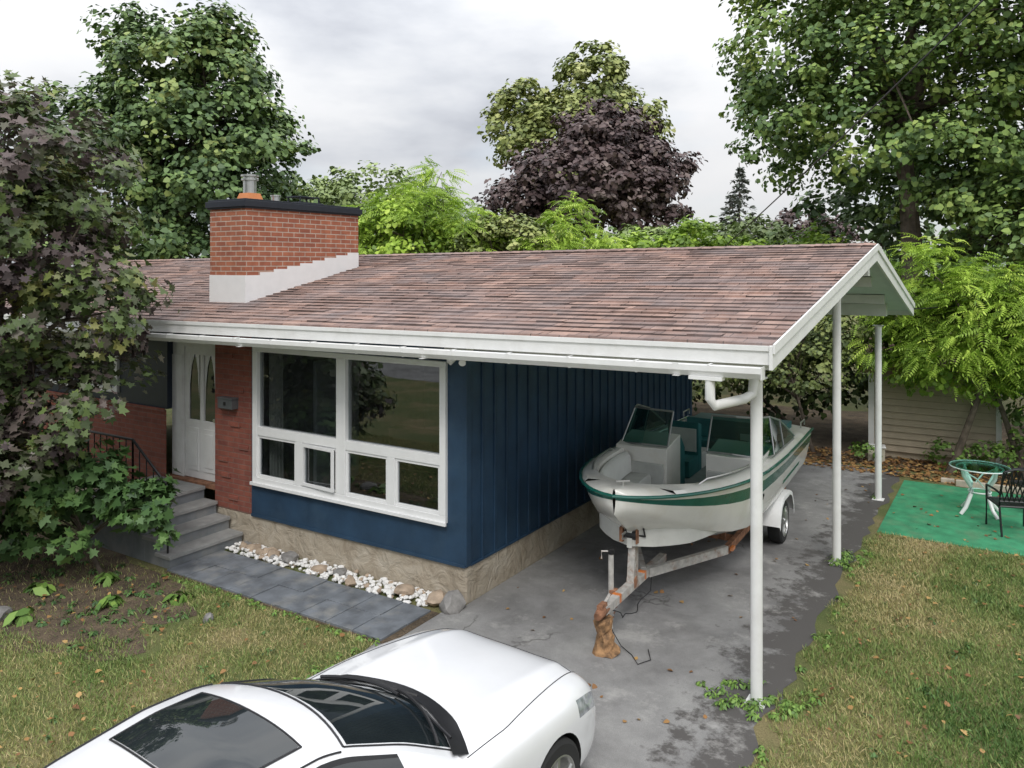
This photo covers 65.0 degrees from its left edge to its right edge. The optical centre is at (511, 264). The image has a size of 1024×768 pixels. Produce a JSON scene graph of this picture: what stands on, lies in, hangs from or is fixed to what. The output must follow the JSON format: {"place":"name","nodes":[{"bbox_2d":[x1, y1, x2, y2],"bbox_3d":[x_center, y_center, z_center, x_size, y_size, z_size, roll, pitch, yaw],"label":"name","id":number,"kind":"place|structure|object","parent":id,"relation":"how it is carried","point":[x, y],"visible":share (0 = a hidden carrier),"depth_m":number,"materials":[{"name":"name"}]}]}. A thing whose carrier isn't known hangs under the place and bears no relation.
{"place":"outdoors","nodes":[
{"label":"outdoors","id":0,"kind":"place"},
{"bbox_2d":[165,550,439,643],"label":"slate path","id":1,"kind":"structure","parent":0,"point":[356,611],"depth_m":9.61,"materials":[{"name":"tile"}]},
{"bbox_2d":[0,306,1023,767],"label":"ground","id":2,"kind":"structure","parent":0,"point":[766,736],"depth_m":8.05,"materials":[{"name":"green plant"}]},
{"bbox_2d":[0,69,179,531],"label":"maple tree","id":3,"kind":"object","parent":2,"relation":"on","point":[37,201],"visible":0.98,"depth_m":9.80,"materials":[{"name":"purple plant"}]},
{"bbox_2d":[0,531,196,660],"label":"flower bed","id":4,"kind":"object","parent":2,"relation":"on","point":[80,597],"visible":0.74,"depth_m":9.53,"materials":[{"name":"soil"}]},
{"bbox_2d":[0,606,12,620],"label":"garden stone","id":5,"kind":"object","parent":4,"relation":"on","point":[4,610],"visible":0.8,"depth_m":9.09,"materials":[{"name":"grey stone"}]},
{"bbox_2d":[2,605,34,626],"bbox_3d":[-5.535,3.960,8.996,0.345,0.232,0.385,0,0,-33],"label":"hosta plant","id":6,"kind":"object","parent":4,"relation":"on","point":[24,615],"visible":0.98,"depth_m":8.93,"materials":[{"name":"green plant"}]},
{"bbox_2d":[23,579,55,595],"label":"hosta plant","id":7,"kind":"object","parent":4,"relation":"on","point":[39,589],"visible":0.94,"depth_m":9.75,"materials":[{"name":"green plant"}]},
{"bbox_2d":[0,438,181,573],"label":"elderberry shrub","id":8,"kind":"object","parent":4,"relation":"on","point":[119,498],"visible":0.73,"depth_m":9.96,"materials":[{"name":"green plant"}]},
{"bbox_2d":[0,529,212,653],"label":"groundcover plant","id":9,"kind":"object","parent":4,"relation":"on","point":[65,622],"visible":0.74,"depth_m":9.33,"materials":[{"name":"green plant"}]},
{"bbox_2d":[93,571,120,586],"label":"hosta plant","id":10,"kind":"object","parent":4,"relation":"on","point":[109,578],"visible":0.99,"depth_m":10.03,"materials":[{"name":"green plant"}]},
{"bbox_2d":[92,593,123,612],"bbox_3d":[-4.708,3.958,9.385,0.291,0.223,0.407,0,0,32],"label":"hosta plant","id":11,"kind":"object","parent":4,"relation":"on","point":[109,599],"visible":0.97,"depth_m":9.34,"materials":[{"name":"green plant"}]},
{"bbox_2d":[162,590,194,605],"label":"hosta plant","id":12,"kind":"object","parent":4,"relation":"on","point":[175,596],"visible":0.94,"depth_m":9.50,"materials":[{"name":"green plant"}]},
{"bbox_2d":[0,0,320,262],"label":"silver maple tree","id":13,"kind":"object","parent":2,"relation":"on","point":[175,189],"visible":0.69,"depth_m":25.43,"materials":[{"name":"green plant"}]},
{"bbox_2d":[84,475,242,568],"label":"front steps","id":14,"kind":"structure","parent":2,"relation":"on","point":[201,526],"depth_m":11.21,"materials":[{"name":"grey concrete"}]},
{"bbox_2d":[87,430,168,553],"bbox_3d":[-5.342,3.106,11.124,1.886,1.428,0.036,0,0,32],"label":"iron railing","id":15,"kind":"object","parent":14,"relation":"on","point":[134,442],"visible":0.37,"depth_m":11.03,"materials":[{"name":"black metal"}]},
{"bbox_2d":[0,529,376,767],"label":"grass","id":16,"kind":"structure","parent":2,"relation":"on","point":[168,644],"depth_m":8.03,"materials":[{"name":"green plant"}]},
{"bbox_2d":[203,612,213,622],"bbox_3d":[-3.419,3.983,9.019,0.112,0.125,0.138,0,0,32],"label":"garden stone","id":17,"kind":"object","parent":2,"relation":"on","point":[207,616],"visible":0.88,"depth_m":9.00,"materials":[{"name":"grey stone"}]},
{"bbox_2d":[161,573,379,678],"bbox_3d":[-2.798,3.971,9.167,3.818,0.085,1.552,0,0,56],"label":"weed plant","id":18,"kind":"object","parent":2,"relation":"on","point":[315,669],"visible":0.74,"depth_m":8.94,"materials":[{"name":"green plant"}]},
{"bbox_2d":[76,486,599,603],"bbox_3d":[-3.774,3.810,16.043,12.512,0.480,7.705,0,0,32],"label":"foundation","id":19,"kind":"object","parent":2,"relation":"on","point":[476,580],"visible":0.32,"depth_m":10.49,"materials":[{"name":"beige concrete"}]},
{"bbox_2d":[19,326,214,408],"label":"navy wall","id":20,"kind":"structure","parent":19,"relation":"on","point":[159,395],"depth_m":12.73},
{"bbox_2d":[49,333,202,392],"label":"bedroom window","id":21,"kind":"structure","parent":20,"relation":"attached to","point":[116,388],"depth_m":13.44,"materials":[{"name":"white plastic"}]},
{"bbox_2d":[5,249,907,341],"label":"roof deck","id":22,"kind":"structure","parent":20,"relation":"on","point":[881,284],"depth_m":12.50,"materials":[{"name":"wood"}]},
{"bbox_2d":[210,208,357,274],"bbox_3d":[-3.638,-0.022,13.089,0.810,1.645,2.400,0,0,32],"label":"chimney","id":23,"kind":"object","parent":22,"relation":"on","point":[247,241],"visible":0.53,"depth_m":12.29,"materials":[{"name":"red brick"}]},
{"bbox_2d":[205,196,361,215],"bbox_3d":[-3.638,-0.978,13.089,0.910,0.285,2.500,0,0,32],"label":"chimney cap","id":24,"kind":"object","parent":23,"relation":"on","point":[307,206],"visible":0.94,"depth_m":12.48,"materials":[{"name":"black metal"}]},
{"bbox_2d":[237,174,280,200],"bbox_3d":[-3.956,-1.185,12.607,0.305,0.430,0.685,0,0,32],"label":"chimney flue","id":25,"kind":"object","parent":24,"relation":"on","point":[249,185],"visible":0.88,"depth_m":12.36,"materials":[{"name":"silver metal"}]},
{"bbox_2d":[209,253,358,302],"bbox_3d":[-3.639,0.208,13.086,0.822,0.815,2.406,0,0,32],"label":"chimney flashing","id":26,"kind":"object","parent":23,"relation":"attached to","point":[237,288],"visible":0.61,"depth_m":12.29,"materials":[{"name":"white metal"}]},
{"bbox_2d":[5,243,876,345],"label":"roof shingles","id":27,"kind":"object","parent":22,"relation":"on","point":[786,301],"visible":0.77,"depth_m":10.13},
{"bbox_2d":[4,244,914,370],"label":"fascia","id":28,"kind":"structure","parent":22,"relation":"attached to","point":[785,344],"depth_m":8.43,"materials":[{"name":"white paint"}]},
{"bbox_2d":[47,327,764,410],"bbox_3d":[-4.643,1.083,11.333,16.268,0.417,0.490,0,0,32],"label":"gutter","id":29,"kind":"object","parent":28,"relation":"attached to","point":[710,374],"visible":0.8,"depth_m":8.01,"materials":[{"name":"white paint"}]},
{"bbox_2d":[914,305,963,309],"bbox_3d":[11.620,0.600,18.258,12.618,0.423,0.022,0,0,-42],"label":"power line","id":30,"kind":"object","parent":28,"relation":"attached to","point":[934,307],"visible":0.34,"depth_m":14.68,"materials":[{"name":"black metal"}]},
{"bbox_2d":[15,335,251,513],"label":"brick wall","id":31,"kind":"structure","parent":19,"relation":"on","point":[143,427],"depth_m":11.78,"materials":[{"name":"red brick"}]},
{"bbox_2d":[167,342,214,489],"bbox_3d":[-4.824,2.270,12.275,1.250,2.140,0.200,0,0,32],"label":"front door","id":32,"kind":"structure","parent":31,"relation":"attached to","point":[193,412],"depth_m":12.34,"materials":[{"name":"white paint"}]},
{"bbox_2d":[217,396,238,409],"bbox_3d":[-4.114,2.000,11.620,0.330,0.160,0.127,0,0,32],"label":"mailbox","id":33,"kind":"object","parent":31,"relation":"attached to","point":[228,402],"visible":1,"depth_m":11.56,"materials":[{"name":"grey metal"}]},
{"bbox_2d":[263,352,438,509],"bbox_3d":[-1.114,2.280,12.321,3.779,2.560,3.970,0,0,32],"label":"living room","id":34,"kind":"object","parent":19,"relation":"on","point":[392,394],"visible":0.06,"depth_m":13.59,"materials":[{"name":"carpet"}]},
{"bbox_2d":[269,353,283,477],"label":"curtains","id":35,"kind":"object","parent":34,"relation":"attached to","point":[276,404],"visible":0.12,"depth_m":11.57,"materials":[{"name":"fabric"}]},
{"bbox_2d":[313,358,438,503],"bbox_3d":[-1.737,2.500,12.429,2.390,2.000,1.350,0,0,32],"label":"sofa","id":36,"kind":"object","parent":34,"relation":"on","point":[419,482],"visible":0.38,"depth_m":12.58,"materials":[{"name":"fabric"}]},
{"bbox_2d":[251,337,691,568],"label":"blue wall","id":37,"kind":"structure","parent":19,"relation":"on","point":[526,443],"depth_m":10.52,"materials":[{"name":"blue wood"}]},
{"bbox_2d":[250,347,447,526],"bbox_3d":[-2.210,2.130,10.467,3.440,1.950,0.135,0,0,32],"label":"window frame","id":38,"kind":"object","parent":37,"relation":"attached to","point":[342,444],"visible":0.97,"depth_m":10.40,"materials":[{"name":"white wood"}]},
{"bbox_2d":[301,443,333,492],"bbox_3d":[-2.577,2.690,10.638,0.620,0.560,0.025,0,0,36],"label":"window sash","id":39,"kind":"object","parent":38,"relation":"in","point":[303,482],"depth_m":10.64,"materials":[{"name":"white wood"}]},
{"bbox_2d":[225,541,465,614],"bbox_3d":[-2.256,3.921,10.293,3.956,0.276,0.433,0,0,32],"label":"rock border","id":40,"kind":"object","parent":2,"relation":"on","point":[451,602],"visible":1,"depth_m":10.05,"materials":[{"name":"white stone"}]},
{"bbox_2d":[296,160,460,250],"bbox_3d":[-6.451,-0.244,35.081,9.076,8.510,6.742,0,0,32],"label":"locust tree","id":41,"kind":"object","parent":2,"relation":"on","point":[338,191],"visible":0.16,"depth_m":34.38,"materials":[{"name":"green plant"}]},
{"bbox_2d":[342,155,510,254],"bbox_3d":[-2.787,0.457,22.985,5.793,7.102,3.562,0,0,8],"label":"sumac tree","id":42,"kind":"object","parent":2,"relation":"on","point":[430,195],"visible":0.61,"depth_m":22.54,"materials":[{"name":"green plant"}]},
{"bbox_2d":[352,189,517,254],"bbox_3d":[-2.402,0.941,23.237,5.717,6.212,3.698,0,0,-3],"label":"sumac tree","id":43,"kind":"object","parent":2,"relation":"on","point":[394,246],"visible":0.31,"depth_m":22.28,"materials":[{"name":"green plant"}]},
{"bbox_2d":[444,208,560,252],"bbox_3d":[-0.290,1.224,22.459,3.742,5.576,3.098,0,0,32],"label":"shrub","id":44,"kind":"object","parent":2,"relation":"on","point":[507,227],"visible":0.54,"depth_m":21.93,"materials":[{"name":"green plant"}]},
{"bbox_2d":[1,555,1023,767],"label":"lawn weeds","id":45,"kind":"object","parent":2,"relation":"on","point":[872,755],"visible":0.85,"depth_m":8.21,"materials":[{"name":"green plant"}]},
{"bbox_2d":[4,206,1022,314],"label":"distant trees","id":46,"kind":"object","parent":2,"relation":"on","point":[930,225],"visible":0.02,"depth_m":65.04,"materials":[{"name":"green wood"}]},
{"bbox_2d":[477,39,675,247],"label":"linden tree","id":47,"kind":"object","parent":2,"relation":"on","point":[529,120],"visible":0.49,"depth_m":40.95,"materials":[{"name":"green plant"}]},
{"bbox_2d":[470,95,707,249],"bbox_3d":[2.992,-1.331,32.013,8.706,10.698,7.889,0,0,32],"label":"purple maple tree","id":48,"kind":"object","parent":2,"relation":"on","point":[617,160],"visible":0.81,"depth_m":30.20,"materials":[{"name":"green plant"}]},
{"bbox_2d":[520,213,798,249],"bbox_3d":[4.236,1.190,25.729,10.657,5.706,3.689,0,0,0],"label":"lilac shrub","id":49,"kind":"object","parent":2,"relation":"on","point":[754,226],"visible":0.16,"depth_m":25.40,"materials":[{"name":"green plant"}]},
{"bbox_2d":[474,269,886,369],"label":"carport beams","id":50,"kind":"structure","parent":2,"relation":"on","point":[863,305],"depth_m":12.94,"materials":[{"name":"white wood"}]},
{"bbox_2d":[444,347,473,365],"bbox_3d":[-0.602,0.982,8.893,0.300,0.265,0.184,0,0,32],"label":"eave light","id":51,"kind":"object","parent":50,"relation":"attached to","point":[461,362],"visible":0.35,"depth_m":8.84,"materials":[{"name":"white paint"}]},
{"bbox_2d":[725,0,983,245],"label":"power line","id":52,"kind":"object","parent":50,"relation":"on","point":[938,43],"visible":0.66,"depth_m":9.79,"materials":[{"name":"black metal"}]},
{"bbox_2d":[718,163,757,238],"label":"spruce tree","id":53,"kind":"object","parent":2,"relation":"on","point":[739,199],"visible":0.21,"depth_m":44.89,"materials":[{"name":"green plant"}]},
{"bbox_2d":[695,493,875,767],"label":"weed plant","id":54,"kind":"object","parent":2,"relation":"on","point":[844,564],"visible":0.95,"depth_m":7.31,"materials":[{"name":"green plant"}]},
{"bbox_2d":[765,207,866,243],"bbox_3d":[14.988,0.542,39.991,5.176,6.978,3.617,0,0,4],"label":"purple maple tree","id":55,"kind":"object","parent":2,"relation":"on","point":[788,217],"visible":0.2,"depth_m":39.31,"materials":[{"name":"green plant"}]},
{"bbox_2d":[692,401,1023,485],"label":"soil bed","id":56,"kind":"object","parent":2,"relation":"on","point":[854,426],"visible":0.22,"depth_m":19.46,"materials":[{"name":"brown soil"}]},
{"bbox_2d":[506,191,645,250],"bbox_3d":[1.676,0.972,21.937,4.500,6.065,2.682,0,0,9],"label":"sumac tree","id":57,"kind":"object","parent":56,"relation":"on","point":[569,239],"visible":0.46,"depth_m":21.65,"materials":[{"name":"green plant"}]},
{"bbox_2d":[589,214,854,248],"bbox_3d":[5.641,1.327,21.999,7.895,5.448,2.969,0,0,3],"label":"lilac shrub","id":58,"kind":"object","parent":56,"relation":"on","point":[679,236],"visible":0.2,"depth_m":21.53,"materials":[{"name":"green plant"}]},
{"bbox_2d":[692,317,874,424],"bbox_3d":[5.095,2.348,19.492,9.173,3.404,3.610,0,0,32],"label":"yew shrub","id":59,"kind":"object","parent":56,"relation":"on","point":[862,387],"visible":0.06,"depth_m":18.35,"materials":[{"name":"green plant"}]},
{"bbox_2d":[692,314,916,451],"bbox_3d":[5.717,2.225,17.900,5.996,3.583,2.149,0,0,37],"label":"dogwood shrub","id":60,"kind":"object","parent":56,"relation":"on","point":[785,362],"visible":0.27,"depth_m":16.96,"materials":[{"name":"green plant"}]},
{"bbox_2d":[712,0,1023,317],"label":"sugar maple tree","id":61,"kind":"object","parent":56,"relation":"on","point":[905,117],"visible":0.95,"depth_m":19.05,"materials":[{"name":"green plant"}]},
{"bbox_2d":[867,443,885,462],"bbox_3d":[7.423,3.842,16.381,0.360,0.315,0.300,0,0,21],"label":"utility box","id":62,"kind":"object","parent":56,"relation":"on","point":[869,456],"visible":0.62,"depth_m":16.29,"materials":[{"name":"beige plastic"}]},
{"bbox_2d":[803,447,1020,486],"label":"leaf litter","id":63,"kind":"object","parent":56,"relation":"on","point":[854,465],"visible":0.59,"depth_m":15.79,"materials":[{"name":"brown plant"}]},
{"bbox_2d":[843,233,1023,473],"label":"tree","id":64,"kind":"object","parent":56,"relation":"on","point":[1002,360],"visible":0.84,"depth_m":14.94,"materials":[{"name":"green plant"}]},
{"bbox_2d":[860,338,1009,468],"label":"garden shed","id":65,"kind":"structure","parent":56,"relation":"on","point":[914,424],"depth_m":16.28,"materials":[{"name":"beige"}]},
{"bbox_2d":[848,427,1023,473],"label":"nettle shrub","id":66,"kind":"object","parent":56,"relation":"on","point":[976,449],"visible":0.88,"depth_m":15.34,"materials":[{"name":"green plant"}]},
{"bbox_2d":[865,265,1023,478],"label":"walnut tree","id":67,"kind":"object","parent":56,"relation":"on","point":[944,377],"visible":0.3,"depth_m":15.35,"materials":[{"name":"green plant"}]},
{"bbox_2d":[923,0,1023,288],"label":"sugar maple tree","id":68,"kind":"object","parent":56,"relation":"on","point":[1003,195],"visible":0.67,"depth_m":17.69,"materials":[{"name":"green plant"}]},
{"bbox_2d":[998,390,1023,446],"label":"cedar shrub","id":69,"kind":"object","parent":56,"relation":"on","point":[1016,413],"visible":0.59,"depth_m":15.20,"materials":[{"name":"green plant"}]},
{"bbox_2d":[739,529,1023,767],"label":"grass","id":70,"kind":"structure","parent":2,"relation":"on","point":[991,599],"depth_m":7.98,"materials":[{"name":"green plant"}]},
{"bbox_2d":[752,112,1023,339],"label":"maple tree","id":71,"kind":"object","parent":2,"relation":"on","point":[879,232],"visible":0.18,"depth_m":22.93,"materials":[{"name":"green plant"}]},
{"bbox_2d":[877,480,1023,556],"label":"turf mat","id":72,"kind":"object","parent":2,"relation":"on","point":[906,518],"visible":1,"depth_m":12.56,"materials":[{"name":"green carpet"}]},
{"bbox_2d":[949,460,1010,519],"bbox_3d":[7.511,3.619,12.899,0.880,0.771,0.880,0,0,32],"label":"patio table","id":73,"kind":"object","parent":72,"relation":"on","point":[966,475],"visible":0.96,"depth_m":12.83,"materials":[{"name":"white paint"}]},
{"bbox_2d":[985,469,1023,536],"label":"patio chair","id":74,"kind":"object","parent":72,"relation":"on","point":[1011,501],"visible":1,"depth_m":11.79,"materials":[{"name":"black metal"}]},
{"bbox_2d":[1010,467,1023,495],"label":"patio chair","id":75,"kind":"object","parent":72,"relation":"on","point":[1016,481],"visible":0.51,"depth_m":13.21,"materials":[{"name":"black metal"}]},
{"bbox_2d":[941,477,1023,494],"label":"timber edging","id":76,"kind":"object","parent":2,"relation":"on","point":[961,483],"visible":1,"depth_m":14.32,"materials":[{"name":"beige wood"}]},
{"bbox_2d":[0,0,1023,275],"label":"sky","id":77,"kind":"structure","parent":0,"point":[385,82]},
{"bbox_2d":[363,462,900,767],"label":"driveway","id":78,"kind":"structure","parent":0,"point":[702,632],"depth_m":8.99,"materials":[{"name":"concrete"}]},
{"bbox_2d":[43,628,595,767],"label":"parked car","id":79,"kind":"object","parent":78,"relation":"on","point":[446,698],"visible":1,"depth_m":5.09,"materials":[{"name":"white paint"}]},
{"bbox_2d":[0,484,1023,756],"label":"fallen leaves","id":80,"kind":"object","parent":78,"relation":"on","point":[78,694],"visible":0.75,"depth_m":8.06,"materials":[{"name":"plant"}]},
{"bbox_2d":[592,614,619,658],"bbox_3d":[0.981,3.819,8.288,0.288,0.363,0.307,0,0,32],"label":"wood stump","id":81,"kind":"object","parent":78,"relation":"on","point":[606,645],"visible":0.98,"depth_m":8.23,"materials":[{"name":"brown wood"}]},
{"bbox_2d":[594,487,793,664],"bbox_3d":[2.365,3.438,10.773,2.000,1.125,5.997,0,0,30],"label":"trailer","id":82,"kind":"object","parent":78,"relation":"on","point":[776,517],"visible":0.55,"depth_m":9.58,"materials":[{"name":"metal"}]},
{"bbox_2d":[579,404,813,547],"bbox_3d":[2.684,2.869,11.338,2.244,1.721,6.480,0,0,30],"label":"motorboat","id":83,"kind":"object","parent":82,"relation":"on","point":[661,477],"visible":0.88,"depth_m":10.43,"materials":[{"name":"white plastic"}]},
{"bbox_2d":[744,377,767,708],"bbox_3d":[2.234,2.515,7.338,0.180,2.970,0.180,0,0,32],"label":"carport post","id":84,"kind":"object","parent":78,"relation":"on","point":[756,548],"visible":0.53,"depth_m":7.29,"materials":[{"name":"white paint"}]},
{"bbox_2d":[828,299,840,565],"bbox_3d":[4.340,2.075,10.735,0.180,3.850,0.180,0,0,32],"label":"carport post","id":85,"kind":"object","parent":78,"relation":"on","point":[836,431],"visible":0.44,"depth_m":10.69,"materials":[{"name":"white metal"}]},
{"bbox_2d":[872,325,884,500],"bbox_3d":[6.232,2.515,13.668,0.180,2.970,0.180,0,0,32],"label":"carport post","id":86,"kind":"object","parent":78,"relation":"on","point":[878,412],"visible":1,"depth_m":13.63,"materials":[{"name":"white paint"}]}
]}

